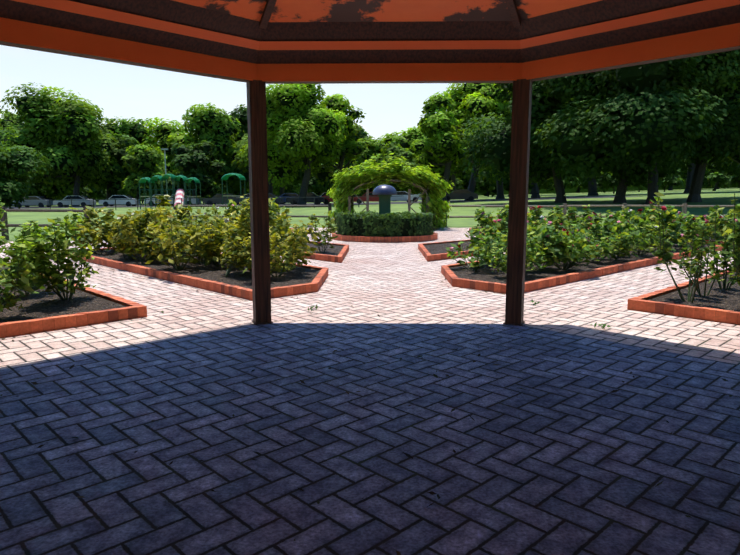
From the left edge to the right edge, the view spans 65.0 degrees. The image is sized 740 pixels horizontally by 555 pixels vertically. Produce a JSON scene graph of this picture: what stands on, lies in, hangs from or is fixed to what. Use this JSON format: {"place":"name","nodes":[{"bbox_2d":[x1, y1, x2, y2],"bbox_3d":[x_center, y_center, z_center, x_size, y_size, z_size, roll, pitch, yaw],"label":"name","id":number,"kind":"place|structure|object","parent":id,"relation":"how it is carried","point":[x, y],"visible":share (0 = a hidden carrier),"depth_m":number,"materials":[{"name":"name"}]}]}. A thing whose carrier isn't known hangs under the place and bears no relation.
{"place":"outdoors","nodes":[
{"label":"outdoors","id":0,"kind":"place"},
{"bbox_2d":[12,196,52,207],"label":"car","id":1,"kind":"object","parent":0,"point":[40,201],"visible":0.73,"depth_m":72.75,"materials":[{"name":"grey paint"}]},
{"bbox_2d":[53,195,95,206],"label":"car","id":2,"kind":"object","parent":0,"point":[84,201],"visible":0.92,"depth_m":72.19,"materials":[{"name":"grey paint"}]},
{"bbox_2d":[99,195,139,206],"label":"car","id":3,"kind":"object","parent":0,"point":[105,203],"visible":0.94,"depth_m":72.55,"materials":[{"name":"white paint"}]},
{"bbox_2d":[0,45,464,144],"label":"sky","id":4,"kind":"structure","parent":0,"point":[126,91],"materials":[{"name":"white"}]},
{"bbox_2d":[7,196,641,208],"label":"road","id":5,"kind":"structure","parent":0,"point":[333,203],"depth_m":72.84,"materials":[{"name":"grey asphalt"}]},
{"bbox_2d":[144,194,170,205],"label":"car","id":6,"kind":"object","parent":5,"relation":"on","point":[153,201],"visible":0.31,"depth_m":72.88,"materials":[{"name":"grey paint"}]},
{"bbox_2d":[160,194,200,205],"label":"car","id":7,"kind":"object","parent":5,"relation":"on","point":[193,201],"visible":0.42,"depth_m":69.91,"materials":[{"name":"grey paint"}]},
{"bbox_2d":[204,194,242,204],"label":"car","id":8,"kind":"object","parent":5,"relation":"on","point":[214,201],"visible":0.6,"depth_m":70.81,"materials":[{"name":"grey paint"}]},
{"bbox_2d":[246,193,283,204],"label":"car","id":9,"kind":"object","parent":5,"relation":"on","point":[278,201],"visible":0.23,"depth_m":68.70,"materials":[{"name":"blue paint"}]},
{"bbox_2d":[279,193,306,203],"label":"car","id":10,"kind":"object","parent":5,"relation":"on","point":[289,195],"visible":0.21,"depth_m":75.05,"materials":[{"name":"blue paint"}]},
{"bbox_2d":[286,193,324,204],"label":"car","id":11,"kind":"object","parent":5,"relation":"on","point":[317,200],"visible":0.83,"depth_m":68.61,"materials":[{"name":"grey paint"}]},
{"bbox_2d":[320,194,355,203],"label":"car","id":12,"kind":"object","parent":5,"relation":"on","point":[328,200],"visible":0.38,"depth_m":69.55,"materials":[{"name":"red paint"}]},
{"bbox_2d":[355,192,378,203],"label":"car","id":13,"kind":"object","parent":5,"relation":"on","point":[372,199],"visible":0.33,"depth_m":69.48,"materials":[{"name":"red paint"}]},
{"bbox_2d":[407,192,421,201],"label":"car","id":14,"kind":"object","parent":5,"relation":"on","point":[414,198],"visible":0.35,"depth_m":69.35,"materials":[{"name":"white paint"}]},
{"bbox_2d":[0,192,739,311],"bbox_3d":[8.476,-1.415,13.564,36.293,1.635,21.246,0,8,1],"label":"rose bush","id":15,"kind":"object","parent":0,"point":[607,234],"depth_m":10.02,"materials":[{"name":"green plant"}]},
{"bbox_2d":[84,195,737,251],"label":"rose flowers","id":16,"kind":"object","parent":15,"relation":"attached to","point":[451,250],"visible":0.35,"depth_m":13.63,"materials":[{"name":"pink plant"}]},
{"bbox_2d":[0,188,739,240],"bbox_3d":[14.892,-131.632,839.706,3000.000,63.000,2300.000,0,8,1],"label":"lawn","id":17,"kind":"structure","parent":0,"point":[722,196],"depth_m":46.42,"materials":[{"name":"green plant"}]},
{"bbox_2d":[0,207,90,239],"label":"rail fence","id":18,"kind":"object","parent":17,"relation":"on","point":[4,218],"visible":0.42,"depth_m":18.05,"materials":[{"name":"brown wood"}]},
{"bbox_2d":[161,148,167,183],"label":"light pole","id":19,"kind":"object","parent":17,"relation":"on","point":[164,149],"visible":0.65,"depth_m":63.16,"materials":[{"name":"metal"}]},
{"bbox_2d":[49,173,393,209],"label":"playground equipment","id":20,"kind":"object","parent":17,"relation":"on","point":[178,196],"visible":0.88,"depth_m":55.75,"materials":[{"name":"plastic"}]},
{"bbox_2d":[176,203,331,221],"bbox_3d":[-5.229,-2.813,26.260,6.990,1.100,0.140,0,8,1],"label":"rail fence","id":21,"kind":"object","parent":17,"relation":"on","point":[329,205],"visible":0.33,"depth_m":26.18,"materials":[{"name":"brown wood"}]},
{"bbox_2d":[0,49,739,208],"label":"trees","id":22,"kind":"object","parent":17,"relation":"on","point":[584,126],"visible":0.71,"depth_m":60.65,"materials":[{"name":"green plant"}]},
{"bbox_2d":[0,228,739,369],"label":"garden paving","id":23,"kind":"structure","parent":17,"relation":"on","point":[404,292],"depth_m":7.30,"materials":[{"name":"brick"}]},
{"bbox_2d":[0,265,144,335],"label":"rose bed","id":24,"kind":"object","parent":23,"relation":"on","point":[41,304],"visible":0.34,"depth_m":6.95,"materials":[{"name":"soil"}]},
{"bbox_2d":[0,280,146,337],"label":"rose bed kerb bricks","id":25,"kind":"object","parent":23,"relation":"on","point":[11,329],"visible":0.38,"depth_m":6.23,"materials":[{"name":"brick"}]},
{"bbox_2d":[66,247,327,300],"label":"rose bed kerb bricks","id":26,"kind":"object","parent":23,"relation":"on","point":[242,292],"visible":0.46,"depth_m":8.88,"materials":[{"name":"brick"}]},
{"bbox_2d":[86,248,327,299],"bbox_3d":[-3.946,-0.271,11.419,6.460,0.125,7.354,0,8,1],"label":"rose bed","id":27,"kind":"object","parent":23,"relation":"on","point":[211,271],"visible":0.31,"depth_m":9.92,"materials":[{"name":"soil"}]},
{"bbox_2d":[274,242,344,259],"bbox_3d":[-3.060,-0.720,14.589,5.020,0.125,5.020,0,8,1],"label":"rose bed","id":28,"kind":"object","parent":23,"relation":"on","point":[335,250],"visible":0.23,"depth_m":14.12,"materials":[{"name":"soil"}]},
{"bbox_2d":[270,241,348,262],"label":"rose bed kerb bricks","id":29,"kind":"object","parent":23,"relation":"on","point":[332,258],"visible":0.23,"depth_m":12.57,"materials":[{"name":"red brick"}]},
{"bbox_2d":[0,249,731,554],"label":"fallen leaves","id":30,"kind":"object","parent":23,"relation":"on","point":[406,454],"visible":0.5,"depth_m":4.32,"materials":[{"name":"plant"}]},
{"bbox_2d":[0,323,739,554],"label":"gazebo floor","id":31,"kind":"structure","parent":23,"relation":"on","point":[579,477],"depth_m":3.25,"materials":[{"name":"grey brick"}]},
{"bbox_2d":[246,79,531,325],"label":"gazebo posts","id":32,"kind":"object","parent":31,"relation":"on","point":[518,187],"visible":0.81,"depth_m":6.16,"materials":[{"name":"brown wood"}]},
{"bbox_2d":[0,17,739,83],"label":"gazebo ring beam","id":33,"kind":"structure","parent":32,"relation":"on","point":[51,39],"depth_m":5.46,"materials":[{"name":"brown wood"}]},
{"bbox_2d":[0,0,739,81],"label":"roof beam","id":34,"kind":"structure","parent":33,"relation":"on","point":[375,20],"depth_m":5.43,"materials":[{"name":"brown wood"}]},
{"bbox_2d":[12,0,739,49],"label":"roof beam","id":35,"kind":"structure","parent":33,"relation":"attached to","point":[171,27],"depth_m":5.37,"materials":[{"name":"brown wood"}]},
{"bbox_2d":[259,0,520,28],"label":"roof rafters","id":36,"kind":"object","parent":33,"relation":"on","point":[270,5],"visible":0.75,"depth_m":5.37,"materials":[{"name":"brown wood"}]},
{"bbox_2d":[332,232,437,242],"bbox_3d":[0.477,-1.360,18.941,3.440,0.170,3.440,0,8,1],"label":"brick edging","id":37,"kind":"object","parent":23,"relation":"on","point":[434,236],"depth_m":17.43,"materials":[{"name":"brick"}]},
{"bbox_2d":[372,184,396,214],"bbox_3d":[0.477,-2.201,18.822,0.800,1.610,0.800,0,8,1],"label":"sculpture","id":38,"kind":"object","parent":37,"relation":"on","point":[384,193],"visible":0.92,"depth_m":18.58,"materials":[{"name":"green paint"}]},
{"bbox_2d":[333,210,437,236],"bbox_3d":[0.460,-1.745,18.865,3.492,0.866,3.442,0,8,1],"label":"boxwood hedge","id":39,"kind":"object","parent":37,"relation":"on","point":[369,223],"visible":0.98,"depth_m":17.62,"materials":[{"name":"green plant"}]},
{"bbox_2d":[418,238,543,261],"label":"rose bed kerb bricks","id":40,"kind":"object","parent":23,"relation":"on","point":[429,257],"visible":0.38,"depth_m":12.99,"materials":[{"name":"brick"}]},
{"bbox_2d":[423,236,597,259],"bbox_3d":[7.291,-1.220,18.116,11.935,0.125,11.935,0,8,1],"label":"rose bed","id":41,"kind":"object","parent":23,"relation":"on","point":[436,248],"visible":0.1,"depth_m":14.94,"materials":[{"name":"soil"}]},
{"bbox_2d":[442,237,720,292],"bbox_3d":[9.820,-0.923,16.024,16.846,0.125,16.073,0,8,1],"label":"rose bed","id":42,"kind":"object","parent":23,"relation":"on","point":[486,274],"visible":0.38,"depth_m":10.32,"materials":[{"name":"soil"}]},
{"bbox_2d":[441,245,722,293],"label":"rose bed kerb bricks","id":43,"kind":"object","parent":23,"relation":"on","point":[530,286],"visible":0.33,"depth_m":9.36,"materials":[{"name":"red brick"}]},
{"bbox_2d":[627,272,739,324],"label":"rose bed kerb bricks","id":44,"kind":"object","parent":23,"relation":"on","point":[673,309],"visible":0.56,"depth_m":6.78,"materials":[{"name":"brick"}]},
{"bbox_2d":[636,271,739,318],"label":"rose bed","id":45,"kind":"object","parent":23,"relation":"on","point":[723,299],"visible":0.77,"depth_m":7.50,"materials":[{"name":"soil"}]},
{"bbox_2d":[8,105,739,205],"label":"tree trunks","id":46,"kind":"object","parent":17,"relation":"on","point":[694,180],"visible":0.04,"depth_m":66.15,"materials":[{"name":"brown plant"}]},
{"bbox_2d":[348,180,428,212],"bbox_3d":[0.776,-3.151,24.995,3.320,2.025,2.620,0,8,1],"label":"arbor","id":47,"kind":"object","parent":17,"relation":"on","point":[350,200],"visible":0.42,"depth_m":23.70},
{"bbox_2d":[326,153,454,228],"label":"arbor vines","id":48,"kind":"object","parent":17,"relation":"on","point":[347,183],"visible":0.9,"depth_m":23.64,"materials":[{"name":"green plant"}]},
{"bbox_2d":[445,203,733,226],"bbox_3d":[25.966,-2.736,25.722,45.290,1.100,0.140,0,8,1],"label":"rail fence","id":49,"kind":"object","parent":17,"relation":"on","point":[684,206],"visible":0.27,"depth_m":25.91,"materials":[{"name":"brown wood"}]},
{"bbox_2d":[391,191,411,201],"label":"car","id":50,"kind":"object","parent":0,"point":[401,195],"visible":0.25,"depth_m":73.34,"materials":[{"name":"white paint"}]},
{"bbox_2d":[447,189,477,200],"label":"car","id":51,"kind":"object","parent":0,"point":[467,194],"visible":0.81,"depth_m":70.21,"materials":[{"name":"grey paint"}]}
]}

